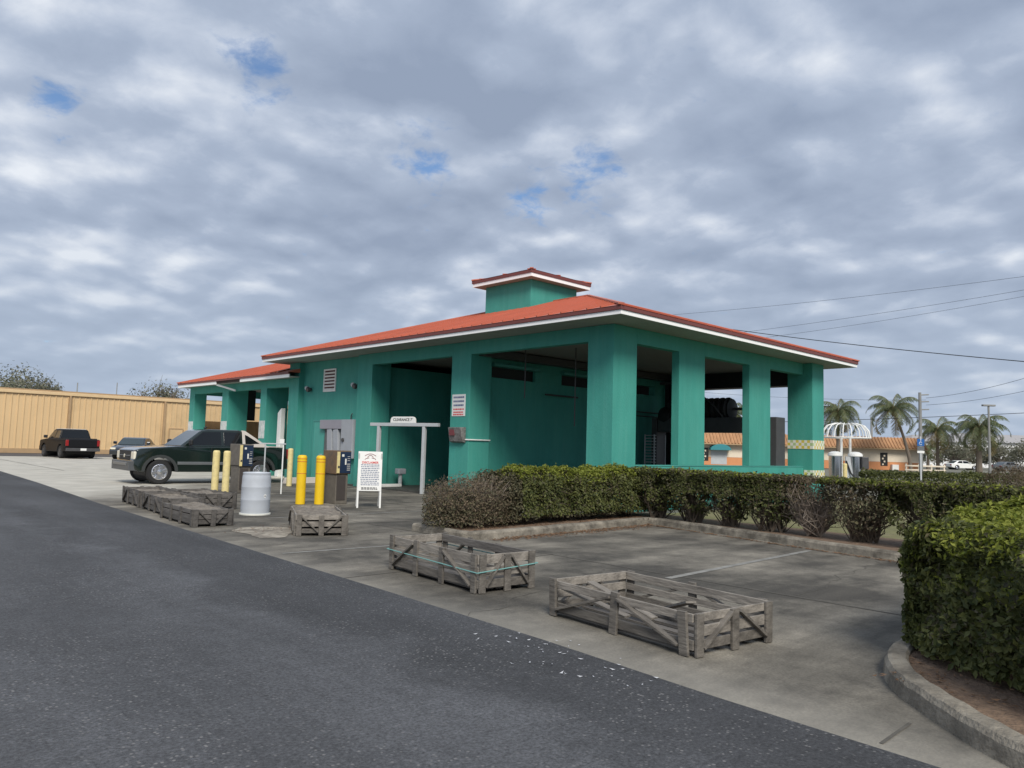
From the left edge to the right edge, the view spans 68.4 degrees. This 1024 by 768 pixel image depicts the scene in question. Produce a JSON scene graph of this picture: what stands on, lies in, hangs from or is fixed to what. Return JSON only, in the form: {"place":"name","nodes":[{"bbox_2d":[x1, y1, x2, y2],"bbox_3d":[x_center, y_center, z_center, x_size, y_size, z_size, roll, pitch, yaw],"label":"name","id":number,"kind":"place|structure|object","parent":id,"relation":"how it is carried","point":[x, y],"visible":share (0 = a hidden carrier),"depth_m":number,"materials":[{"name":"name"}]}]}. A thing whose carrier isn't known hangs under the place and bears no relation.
{"place":"outdoors","nodes":[
{"label":"outdoors","id":0,"kind":"place"},
{"bbox_2d":[0,453,111,456],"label":"asphalt lane","id":1,"kind":"structure","parent":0,"point":[40,454],"depth_m":54.55,"materials":[{"name":"asphalt"}]},
{"bbox_2d":[0,471,939,767],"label":"asphalt driveway","id":2,"kind":"structure","parent":0,"point":[130,641],"depth_m":4.91,"materials":[{"name":"grey asphalt"}]},
{"bbox_2d":[475,633,658,685],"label":"paint flecks","id":3,"kind":"object","parent":2,"relation":"on","point":[579,658],"visible":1,"depth_m":5.42,"materials":[{"name":"paint"}]},
{"bbox_2d":[0,456,1008,767],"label":"concrete apron","id":4,"kind":"object","parent":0,"point":[816,664],"visible":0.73,"depth_m":8.32,"materials":[{"name":"grey concrete"}]},
{"bbox_2d":[39,429,99,457],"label":"pickup truck","id":5,"kind":"object","parent":4,"relation":"on","point":[70,443],"visible":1,"depth_m":48.43,"materials":[{"name":"black paint"}]},
{"bbox_2d":[109,437,154,458],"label":"parked car","id":6,"kind":"object","parent":4,"relation":"on","point":[129,442],"visible":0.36,"depth_m":50.36,"materials":[{"name":"grey paint"}]},
{"bbox_2d":[122,486,179,507],"bbox_3d":[-8.287,2.563,17.253,0.870,0.382,1.801,5,-6,-37],"label":"wooden crate","id":7,"kind":"object","parent":4,"relation":"on","point":[133,495],"visible":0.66,"depth_m":17.21,"materials":[{"name":"grey wood"}]},
{"bbox_2d":[142,491,205,512],"bbox_3d":[-7.090,2.482,15.743,0.850,0.361,1.801,5,-6,-37],"label":"wooden crate","id":8,"kind":"object","parent":4,"relation":"on","point":[151,500],"visible":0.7,"depth_m":15.69,"materials":[{"name":"grey wood"}]},
{"bbox_2d":[160,501,233,526],"bbox_3d":[-5.880,2.398,14.017,0.746,0.312,1.911,6,-6,-40],"label":"wooden crate","id":9,"kind":"object","parent":4,"relation":"on","point":[195,514],"visible":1,"depth_m":13.50,"materials":[{"name":"grey wood"}]},
{"bbox_2d":[111,426,287,483],"bbox_3d":[-10.837,2.471,26.564,5.480,1.964,2.480,6,-6,-41],"label":"pickup truck","id":10,"kind":"object","parent":4,"relation":"on","point":[192,450],"visible":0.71,"depth_m":25.49,"materials":[{"name":"green paint"}]},
{"bbox_2d":[174,488,236,508],"bbox_3d":[-7.004,2.592,17.073,0.860,0.369,1.831,6,-7,-43],"label":"wooden crate","id":11,"kind":"object","parent":4,"relation":"on","point":[224,499],"visible":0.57,"depth_m":16.60,"materials":[{"name":"grey wood"}]},
{"bbox_2d":[211,450,219,490],"bbox_3d":[-8.143,2.431,20.696,0.190,1.220,0.190,6,-7,-43],"label":"bollard","id":12,"kind":"object","parent":4,"relation":"on","point":[215,470],"visible":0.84,"depth_m":20.63,"materials":[{"name":"metal"}]},
{"bbox_2d":[221,451,230,491],"bbox_3d":[-7.766,2.424,20.476,0.190,1.220,0.190,6,-7,-43],"label":"bollard","id":13,"kind":"object","parent":4,"relation":"on","point":[226,470],"visible":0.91,"depth_m":20.41,"materials":[{"name":"metal"}]},
{"bbox_2d":[177,363,299,477],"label":"bay building","id":14,"kind":"structure","parent":4,"relation":"on","point":[239,392],"depth_m":34.79,"materials":[{"name":"teal paint"}]},
{"bbox_2d":[246,421,258,438],"bbox_3d":[-13.540,3.144,38.547,0.120,2.450,1.703,-3,-6,43],"label":"plywood fence","id":15,"kind":"object","parent":14,"relation":"on","point":[252,428],"visible":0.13,"depth_m":38.76,"materials":[{"name":"brown wood"}]},
{"bbox_2d":[274,408,284,476],"bbox_3d":[-9.690,2.438,31.450,0.212,2.842,0.300,6,-7,-43],"label":"vacuum cabinet","id":16,"kind":"object","parent":14,"relation":"on","point":[280,423],"visible":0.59,"depth_m":31.39,"materials":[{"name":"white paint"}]},
{"bbox_2d":[230,444,253,492],"bbox_3d":[-7.915,2.457,22.011,0.420,1.400,0.695,6,-7,-43],"label":"pay kiosk","id":17,"kind":"object","parent":4,"relation":"on","point":[241,459],"visible":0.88,"depth_m":21.81,"materials":[{"name":"beige paint"}]},
{"bbox_2d":[239,468,247,488],"bbox_3d":[-7.753,2.742,21.761,0.245,0.600,0.014,6,-7,-43],"label":"pedestal door","id":18,"kind":"structure","parent":17,"relation":"in","point":[241,470],"depth_m":21.71,"materials":[{"name":"metal"}]},
{"bbox_2d":[205,421,286,434],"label":"plywood fence","id":19,"kind":"object","parent":4,"relation":"on","point":[214,425],"visible":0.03,"depth_m":40.77,"materials":[{"name":"grey wood"}]},
{"bbox_2d":[239,472,270,515],"bbox_3d":[-5.317,2.271,15.651,0.624,0.870,0.624,6,-7,-43],"label":"plastic drum","id":20,"kind":"object","parent":4,"relation":"on","point":[255,492],"visible":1,"depth_m":15.41,"materials":[{"name":"white paint"}]},
{"bbox_2d":[232,526,292,537],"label":"spilled soil","id":21,"kind":"structure","parent":4,"relation":"on","point":[274,532],"depth_m":12.72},
{"bbox_2d":[260,439,285,493],"bbox_3d":[-6.944,2.377,21.802,0.760,1.580,0.050,2,-5,0],"label":"pipe frame","id":22,"kind":"object","parent":4,"relation":"on","point":[282,442],"visible":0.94,"depth_m":21.82,"materials":[{"name":"grey metal"}]},
{"bbox_2d":[286,448,293,485],"bbox_3d":[-7.572,2.834,25.696,0.180,1.280,0.180,6,-7,-43],"label":"bollard","id":23,"kind":"object","parent":4,"relation":"on","point":[289,467],"visible":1,"depth_m":25.63,"materials":[{"name":"metal"}]},
{"bbox_2d":[282,477,314,483],"bbox_3d":[-7.654,3.510,27.451,0.175,0.220,1.493,-3,-6,42],"label":"wheel stop","id":24,"kind":"object","parent":4,"relation":"on","point":[310,479],"visible":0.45,"depth_m":27.51,"materials":[{"name":"concrete"}]},
{"bbox_2d":[295,455,306,503],"bbox_3d":[-5.186,2.348,18.544,0.238,1.200,0.238,6,-7,-43],"label":"bollard","id":25,"kind":"object","parent":4,"relation":"on","point":[301,478],"visible":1,"depth_m":18.46,"materials":[{"name":"yellow plastic"}]},
{"bbox_2d":[288,505,348,535],"bbox_3d":[-3.446,2.385,13.322,0.910,0.362,1.981,3,-5,-19],"label":"wooden crate","id":26,"kind":"object","parent":4,"relation":"on","point":[301,519],"visible":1,"depth_m":12.50,"materials":[{"name":"grey wood"}]},
{"bbox_2d":[314,455,325,503],"bbox_3d":[-4.758,2.371,18.675,0.238,1.200,0.238,6,-7,-43],"label":"bollard","id":27,"kind":"object","parent":4,"relation":"on","point":[319,479],"visible":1,"depth_m":18.59,"materials":[{"name":"yellow plastic"}]},
{"bbox_2d":[323,450,350,503],"bbox_3d":[-4.445,2.351,19.104,0.420,1.330,0.695,6,-7,-43],"label":"pay kiosk","id":28,"kind":"object","parent":4,"relation":"on","point":[338,467],"visible":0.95,"depth_m":18.90,"materials":[{"name":"beige paint"}]},
{"bbox_2d":[336,476,345,499],"bbox_3d":[-4.282,2.601,18.858,0.245,0.600,0.014,6,-7,-43],"label":"pedestal door","id":29,"kind":"structure","parent":28,"relation":"in","point":[340,490],"depth_m":18.85,"materials":[{"name":"metal"}]},
{"bbox_2d":[355,451,382,507],"bbox_3d":[-3.465,2.306,18.251,0.570,1.341,0.573,3,-5,-14],"label":"standing sign","id":30,"kind":"object","parent":4,"relation":"on","point":[369,475],"visible":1,"depth_m":18.05,"materials":[{"name":"white paint"}]},
{"bbox_2d":[370,417,439,493],"bbox_3d":[-3.485,2.249,24.058,2.900,2.410,0.110,-2,-6,34],"label":"clearance bar","id":31,"kind":"object","parent":4,"relation":"on","point":[403,421],"visible":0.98,"depth_m":23.80,"materials":[{"name":"grey metal"}]},
{"bbox_2d":[387,532,537,593],"bbox_3d":[-0.636,2.069,8.893,0.850,0.420,1.942,5,-6,-38],"label":"wooden crate","id":32,"kind":"object","parent":4,"relation":"on","point":[472,571],"visible":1,"depth_m":8.42,"materials":[{"name":"grey wood"}]},
{"bbox_2d":[74,483,911,743],"bbox_3d":[-3.533,2.877,17.090,9.990,0.001,26.501,6,-7,-43],"label":"pavement joint","id":33,"kind":"object","parent":4,"relation":"on","point":[886,739],"visible":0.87,"depth_m":8.98,"materials":[{"name":"concrete"}]},
{"bbox_2d":[239,495,810,578],"bbox_3d":[-2.554,2.723,14.908,7.204,0.001,14.485,6,-7,-43],"label":"stall line","id":34,"kind":"object","parent":4,"relation":"on","point":[706,570],"visible":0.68,"depth_m":10.85,"materials":[{"name":"white paint"}]},
{"bbox_2d":[261,267,859,512],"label":"wash building","id":35,"kind":"structure","parent":4,"relation":"on","point":[537,367],"depth_m":24.54,"materials":[{"name":"teal paint"}]},
{"bbox_2d":[312,422,323,476],"bbox_3d":[-7.447,2.561,28.887,0.113,2.240,0.810,6,-7,-43],"label":"door","id":36,"kind":"structure","parent":35,"relation":"in","point":[318,440],"depth_m":28.99,"materials":[{"name":"teal paint"}]},
{"bbox_2d":[381,484,400,486],"bbox_3d":[-4.402,3.481,25.856,1.400,0.100,0.120,6,-7,-43],"label":"bay step","id":37,"kind":"object","parent":35,"relation":"on","point":[390,485],"visible":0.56,"depth_m":25.99,"materials":[{"name":"white paint"}]},
{"bbox_2d":[395,468,405,485],"bbox_3d":[-3.953,3.299,26.642,0.320,0.620,0.260,6,-7,-43],"label":"standpipe","id":38,"kind":"object","parent":35,"relation":"on","point":[399,471],"visible":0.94,"depth_m":26.58,"materials":[{"name":"grey metal"}]},
{"bbox_2d":[452,394,465,415],"bbox_3d":[-1.607,0.641,22.717,0.015,0.660,0.620,6,-7,-43],"label":"wall sign","id":39,"kind":"object","parent":35,"relation":"attached to","point":[458,404],"visible":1,"depth_m":22.71,"materials":[{"name":"white paint"}]},
{"bbox_2d":[492,367,532,381],"bbox_3d":[-0.024,-0.301,24.182,1.930,0.350,0.030,6,-7,-43],"label":"window","id":40,"kind":"structure","parent":35,"relation":"in","point":[503,373],"depth_m":24.17,"materials":[{"name":"black glass"}]},
{"bbox_2d":[561,376,587,387],"bbox_3d":[2.312,-0.048,26.405,2.000,0.350,0.030,6,-7,-43],"label":"window","id":41,"kind":"structure","parent":35,"relation":"in","point":[566,380],"depth_m":26.23,"materials":[{"name":"black glass"}]},
{"bbox_2d":[636,386,648,394],"bbox_3d":[4.124,2.134,31.601,0.060,4.210,4.360,6,-7,-43],"label":"roller door","id":42,"kind":"structure","parent":35,"relation":"in","point":[643,390],"depth_m":30.54,"materials":[{"name":"grey metal"}]},
{"bbox_2d":[644,434,665,464],"bbox_3d":[5.333,2.949,28.128,0.743,2.100,0.470,6,-7,-43],"label":"drying rack","id":43,"kind":"object","parent":35,"relation":"on","point":[654,450],"visible":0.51,"depth_m":27.99,"materials":[{"name":"grey metal"}]},
{"bbox_2d":[660,382,671,464],"bbox_3d":[6.190,1.726,28.822,0.600,3.600,0.900,6,-7,-43],"label":"curtain brush","id":44,"kind":"object","parent":35,"relation":"hanging from","point":[668,391],"visible":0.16,"depth_m":28.83,"materials":[{"name":"black fabric"}]},
{"bbox_2d":[651,397,784,465],"bbox_3d":[7.102,2.171,26.484,0.866,3.479,4.940,6,-7,-43],"label":"wash gantry","id":45,"kind":"object","parent":35,"relation":"on","point":[720,414],"visible":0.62,"depth_m":26.07,"materials":[{"name":"grey metal"}]},
{"bbox_2d":[489,523,659,540],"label":"fallen leaves","id":46,"kind":"object","parent":4,"relation":"on","point":[561,533],"visible":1,"depth_m":13.75,"materials":[{"name":"brown plant"}]},
{"bbox_2d":[411,517,901,560],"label":"kerb","id":47,"kind":"structure","parent":4,"relation":"on","point":[866,551],"depth_m":13.35,"materials":[{"name":"concrete"}]},
{"bbox_2d":[549,570,772,657],"bbox_3d":[1.265,1.973,6.673,1.070,0.353,1.761,5,-6,-36],"label":"wooden crate","id":48,"kind":"object","parent":4,"relation":"on","point":[752,616],"visible":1,"depth_m":6.47,"materials":[{"name":"grey wood"}]},
{"bbox_2d":[656,525,898,562],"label":"fallen leaves","id":49,"kind":"object","parent":4,"relation":"on","point":[788,545],"visible":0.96,"depth_m":12.74,"materials":[{"name":"brown plant"}]},
{"bbox_2d":[883,639,1023,767],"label":"kerb","id":50,"kind":"structure","parent":4,"relation":"on","point":[998,741],"depth_m":4.36,"materials":[{"name":"concrete"}]},
{"bbox_2d":[0,0,1023,437],"label":"sky","id":51,"kind":"structure","parent":0,"point":[190,189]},
{"bbox_2d":[426,512,902,550],"bbox_3d":[3.447,2.603,12.704,6.380,0.001,8.500,6,-7,-43],"label":"planting bed","id":52,"kind":"object","parent":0,"point":[889,544],"visible":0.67,"depth_m":13.93,"materials":[{"name":"brown soil"}]},
{"bbox_2d":[421,471,521,528],"bbox_3d":[-0.738,2.079,13.733,2.168,1.010,1.443,6,-7,-43],"label":"shrub","id":53,"kind":"object","parent":52,"relation":"on","point":[472,504],"visible":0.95,"depth_m":13.24,"materials":[{"name":"brown plant"}]},
{"bbox_2d":[434,512,673,529],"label":"fallen leaves","id":54,"kind":"object","parent":52,"relation":"on","point":[611,518],"visible":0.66,"depth_m":14.90,"materials":[{"name":"brown plant"}]},
{"bbox_2d":[473,461,664,522],"bbox_3d":[1.355,2.201,15.683,4.924,1.204,1.346,6,-7,-43],"label":"hedge","id":55,"kind":"object","parent":52,"relation":"on","point":[555,492],"visible":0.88,"depth_m":14.91,"materials":[{"name":"green plant"}]},
{"bbox_2d":[631,465,688,517],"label":"shrub","id":56,"kind":"object","parent":52,"relation":"on","point":[658,505],"visible":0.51,"depth_m":16.16,"materials":[{"name":"green plant"}]},
{"bbox_2d":[656,467,718,522],"bbox_3d":[3.754,2.300,15.652,1.021,1.153,1.506,6,-7,-43],"label":"shrub","id":57,"kind":"object","parent":52,"relation":"on","point":[689,507],"visible":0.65,"depth_m":15.47,"materials":[{"name":"green plant"}]},
{"bbox_2d":[689,468,768,526],"bbox_3d":[4.243,2.257,14.879,1.144,1.140,1.508,6,-7,-43],"label":"shrub","id":58,"kind":"object","parent":52,"relation":"on","point":[730,511],"visible":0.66,"depth_m":14.75,"materials":[{"name":"green plant"}]},
{"bbox_2d":[730,471,812,532],"bbox_3d":[4.939,2.227,14.220,1.045,1.132,1.526,6,-7,-43],"label":"shrub","id":59,"kind":"object","parent":52,"relation":"on","point":[764,486],"visible":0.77,"depth_m":13.99,"materials":[{"name":"green plant"}]},
{"bbox_2d":[770,473,855,536],"bbox_3d":[5.378,2.173,13.469,1.171,1.141,1.466,6,-7,-43],"label":"shrub","id":60,"kind":"object","parent":52,"relation":"on","point":[812,518],"visible":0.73,"depth_m":13.36,"materials":[{"name":"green plant"}]},
{"bbox_2d":[815,475,912,542],"bbox_3d":[5.981,2.139,12.805,1.026,1.131,1.485,6,-7,-43],"label":"shrub","id":61,"kind":"object","parent":52,"relation":"on","point":[871,521],"visible":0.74,"depth_m":12.69,"materials":[{"name":"green plant"}]},
{"bbox_2d":[873,478,978,535],"bbox_3d":[6.639,2.096,12.054,1.152,1.131,1.534,6,-7,-43],"label":"shrub","id":62,"kind":"object","parent":52,"relation":"on","point":[919,497],"visible":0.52,"depth_m":11.93,"materials":[{"name":"green plant"}]},
{"bbox_2d":[939,481,1023,515],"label":"shrub","id":63,"kind":"object","parent":52,"relation":"on","point":[993,493],"visible":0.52,"depth_m":11.14,"materials":[{"name":"green plant"}]},
{"bbox_2d":[736,403,741,416],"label":"palm tree","id":64,"kind":"object","parent":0,"point":[739,413],"visible":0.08,"depth_m":119.44,"materials":[{"name":"green plant"}]},
{"bbox_2d":[666,500,940,539],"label":"lawn","id":65,"kind":"structure","parent":0,"point":[891,531],"depth_m":15.99,"materials":[{"name":"green plant"}]},
{"bbox_2d":[675,276,1023,314],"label":"power line","id":66,"kind":"object","parent":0,"point":[859,296],"visible":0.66,"depth_m":70.15,"materials":[{"name":"rubber"}]},
{"bbox_2d":[733,329,1023,361],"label":"power line","id":67,"kind":"object","parent":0,"point":[887,348],"visible":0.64,"depth_m":54.78,"materials":[{"name":"metal"}]},
{"bbox_2d":[756,290,1021,330],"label":"power line","id":68,"kind":"object","parent":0,"point":[897,310],"visible":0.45,"depth_m":68.32,"materials":[{"name":"rubber"}]},
{"bbox_2d":[772,296,1023,336],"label":"power line","id":69,"kind":"object","parent":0,"point":[901,317],"visible":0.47,"depth_m":69.42,"materials":[{"name":"rubber"}]},
{"bbox_2d":[824,467,1023,499],"bbox_3d":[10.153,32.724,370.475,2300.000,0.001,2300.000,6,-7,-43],"label":"ground","id":70,"kind":"structure","parent":0,"point":[960,470],"depth_m":92.13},
{"bbox_2d":[0,360,64,390],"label":"tree","id":71,"kind":"object","parent":70,"relation":"on","point":[23,383],"visible":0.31,"depth_m":82.47,"materials":[{"name":"green plant"}]},
{"bbox_2d":[31,379,61,390],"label":"tree","id":72,"kind":"object","parent":70,"relation":"on","point":[52,387],"visible":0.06,"depth_m":86.39,"materials":[{"name":"green plant"}]},
{"bbox_2d":[0,387,287,453],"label":"warehouse","id":73,"kind":"structure","parent":70,"relation":"on","point":[30,419],"depth_m":61.05,"materials":[{"name":"beige metal"}]},
{"bbox_2d":[169,429,181,438],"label":"door","id":74,"kind":"structure","parent":73,"relation":"in","point":[174,433],"depth_m":65.34,"materials":[{"name":"beige metal"}]},
{"bbox_2d":[127,375,189,398],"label":"tree","id":75,"kind":"object","parent":70,"relation":"on","point":[166,394],"visible":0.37,"depth_m":91.85,"materials":[{"name":"green plant"}]},
{"bbox_2d":[704,433,928,470],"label":"tile roof building","id":76,"kind":"structure","parent":70,"relation":"on","point":[884,453],"depth_m":95.09,"materials":[{"name":"beige paint"}]},
{"bbox_2d":[704,448,707,460],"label":"window","id":77,"kind":"structure","parent":76,"relation":"in","point":[705,449],"depth_m":95.10,"materials":[{"name":"black glass"}]},
{"bbox_2d":[880,453,887,465],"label":"window","id":78,"kind":"structure","parent":76,"relation":"in","point":[883,456],"depth_m":95.05,"materials":[{"name":"black glass"}]},
{"bbox_2d":[824,399,861,451],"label":"palm tree","id":79,"kind":"object","parent":70,"relation":"on","point":[844,414],"visible":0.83,"depth_m":87.28,"materials":[{"name":"green plant"}]},
{"bbox_2d":[843,463,846,477],"bbox_3d":[17.686,4.809,40.024,0.220,1.180,0.220,6,-7,-43],"label":"bollard","id":80,"kind":"object","parent":70,"relation":"on","point":[844,469],"visible":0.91,"depth_m":39.95,"materials":[{"name":"metal"}]},
{"bbox_2d":[824,423,871,477],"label":"vacuum station","id":81,"kind":"object","parent":70,"relation":"on","point":[856,462],"visible":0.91,"depth_m":43.78,"materials":[{"name":"silver metal"}]},
{"bbox_2d":[870,417,876,436],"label":"utility pole","id":82,"kind":"object","parent":70,"relation":"on","point":[871,429],"visible":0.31,"depth_m":104.39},
{"bbox_2d":[866,394,917,470],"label":"palm tree","id":83,"kind":"object","parent":70,"relation":"on","point":[888,407],"visible":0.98,"depth_m":89.84,"materials":[{"name":"green plant"}]},
{"bbox_2d":[917,436,923,479],"bbox_3d":[18.475,3.647,34.044,0.320,2.550,0.067,2,-5,0],"label":"parking sign","id":84,"kind":"object","parent":70,"relation":"on","point":[920,444],"visible":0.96,"depth_m":34.09,"materials":[{"name":"blue metal"}]},
{"bbox_2d":[918,392,928,471],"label":"utility pole","id":85,"kind":"object","parent":70,"relation":"on","point":[920,401],"visible":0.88,"depth_m":76.36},
{"bbox_2d":[930,378,1023,397],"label":"power line","id":86,"kind":"object","parent":85,"relation":"attached to","point":[976,390],"visible":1,"depth_m":66.98,"materials":[{"name":"metal"}]},
{"bbox_2d":[932,391,1022,404],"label":"power line","id":87,"kind":"object","parent":85,"relation":"attached to","point":[978,399],"visible":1,"depth_m":67.39,"materials":[{"name":"metal"}]},
{"bbox_2d":[905,463,945,471],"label":"rail fence","id":88,"kind":"object","parent":70,"relation":"on","point":[930,466],"visible":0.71,"depth_m":77.92,"materials":[{"name":"beige paint"}]},
{"bbox_2d":[923,441,941,469],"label":"palm tree","id":89,"kind":"object","parent":70,"relation":"on","point":[930,452],"visible":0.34,"depth_m":109.78,"materials":[{"name":"green plant"}]},
{"bbox_2d":[914,417,961,471],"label":"palm tree","id":90,"kind":"object","parent":70,"relation":"on","point":[940,431],"visible":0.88,"depth_m":91.54,"materials":[{"name":"green plant"}]},
{"bbox_2d":[858,467,1023,489],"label":"hedge","id":91,"kind":"object","parent":70,"relation":"on","point":[895,474],"visible":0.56,"depth_m":34.88,"materials":[{"name":"green plant"}]},
{"bbox_2d":[923,440,986,464],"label":"tree","id":92,"kind":"object","parent":70,"relation":"on","point":[951,453],"visible":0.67,"depth_m":119.61,"materials":[{"name":"green plant"}]},
{"bbox_2d":[944,460,975,469],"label":"parked car","id":93,"kind":"object","parent":70,"relation":"on","point":[958,464],"visible":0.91,"depth_m":117.26,"materials":[{"name":"white paint"}]},
{"bbox_2d":[940,446,994,467],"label":"tree","id":94,"kind":"object","parent":70,"relation":"on","point":[971,461],"visible":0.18,"depth_m":126.90,"materials":[{"name":"green plant"}]},
{"bbox_2d":[951,414,1011,472],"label":"palm tree","id":95,"kind":"object","parent":70,"relation":"on","point":[974,427],"visible":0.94,"depth_m":87.31,"materials":[{"name":"green plant"}]},
{"bbox_2d":[981,404,995,472],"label":"street lamp","id":96,"kind":"object","parent":70,"relation":"on","point":[989,446],"visible":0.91,"depth_m":84.21,"materials":[{"name":"metal"}]},
{"bbox_2d":[785,413,1018,421],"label":"power line","id":97,"kind":"object","parent":96,"relation":"attached to","point":[937,416],"visible":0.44,"depth_m":86.36,"materials":[{"name":"rubber"}]},
{"bbox_2d":[980,462,1023,485],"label":"hedge","id":98,"kind":"object","parent":70,"relation":"on","point":[1017,475],"visible":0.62,"depth_m":27.11,"materials":[{"name":"green plant"}]},
{"bbox_2d":[982,440,1023,468],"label":"tree","id":99,"kind":"object","parent":70,"relation":"on","point":[998,456],"visible":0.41,"depth_m":124.72,"materials":[{"name":"green plant"}]},
{"bbox_2d":[991,462,1022,470],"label":"parked car","id":100,"kind":"object","parent":70,"relation":"on","point":[998,464],"visible":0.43,"depth_m":115.31,"materials":[{"name":"silver metal"}]},
{"bbox_2d":[1002,438,1023,464],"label":"tree","id":101,"kind":"object","parent":70,"relation":"on","point":[1019,450],"visible":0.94,"depth_m":118.45,"materials":[{"name":"green plant"}]},
{"bbox_2d":[900,435,968,465],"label":"house","id":102,"kind":"structure","parent":0,"point":[925,442],"depth_m":150.40,"materials":[{"name":"white glass"}]},
{"bbox_2d":[909,648,1023,734],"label":"island bed","id":103,"kind":"object","parent":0,"point":[1006,714],"depth_m":4.78,"materials":[{"name":"brown soil"}]},
{"bbox_2d":[872,653,1023,706],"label":"fallen leaves","id":104,"kind":"object","parent":103,"relation":"on","point":[963,678],"visible":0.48,"depth_m":4.96,"materials":[{"name":"brown plant"}]},
{"bbox_2d":[896,493,1023,693],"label":"hedge","id":105,"kind":"object","parent":103,"relation":"on","point":[961,570],"visible":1,"depth_m":5.19,"materials":[{"name":"green plant"}]},
{"bbox_2d":[949,433,1018,467],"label":"house","id":106,"kind":"structure","parent":0,"point":[1006,441],"depth_m":160.30,"materials":[{"name":"white glass"}]},
{"bbox_2d":[996,435,1023,464],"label":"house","id":107,"kind":"structure","parent":0,"point":[1016,438],"depth_m":173.67,"materials":[{"name":"white glass"}]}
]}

